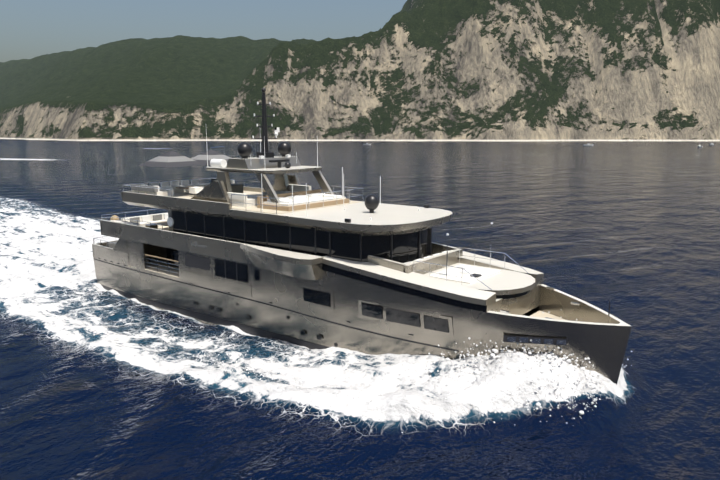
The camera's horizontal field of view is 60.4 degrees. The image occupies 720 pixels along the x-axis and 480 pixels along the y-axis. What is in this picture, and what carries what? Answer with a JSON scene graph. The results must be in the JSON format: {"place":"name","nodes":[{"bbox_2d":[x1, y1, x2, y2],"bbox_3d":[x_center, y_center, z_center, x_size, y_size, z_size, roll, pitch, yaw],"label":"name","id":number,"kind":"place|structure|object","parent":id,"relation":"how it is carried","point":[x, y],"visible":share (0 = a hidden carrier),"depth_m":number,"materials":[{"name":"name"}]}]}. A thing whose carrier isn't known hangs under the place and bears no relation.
{"place":"outdoors","nodes":[
{"label":"outdoors","id":0,"kind":"place"},
{"bbox_2d":[0,0,406,61],"label":"sky","id":1,"kind":"structure","parent":0,"point":[29,29],"materials":[{"name":"blue"}]},
{"bbox_2d":[0,139,719,479],"bbox_3d":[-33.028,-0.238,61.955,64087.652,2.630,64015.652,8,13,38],"label":"water","id":2,"kind":"structure","parent":0,"point":[98,381],"depth_m":31.91,"materials":[{"name":"blue liquid"}]},
{"bbox_2d":[92,88,631,384],"bbox_3d":[-3.091,-1.198,36.451,36.700,15.390,9.700,8,13,38],"label":"yacht","id":3,"kind":"object","parent":2,"relation":"on","point":[288,258],"visible":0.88,"depth_m":32.29,"materials":[{"name":"paint"}]},
{"bbox_2d":[181,312,631,432],"bbox_3d":[3.888,4.254,31.679,17.834,2.662,18.235,8,13,38],"label":"spray","id":4,"kind":"object","parent":2,"relation":"on","point":[549,357],"visible":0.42,"depth_m":26.10,"materials":[{"name":"white liquid"}]},
{"bbox_2d":[0,0,719,140],"bbox_3d":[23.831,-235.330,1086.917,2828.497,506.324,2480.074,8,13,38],"label":"cliffs","id":5,"kind":"structure","parent":0,"point":[530,70],"depth_m":644.98,"materials":[{"name":"grey stone"}]}
]}

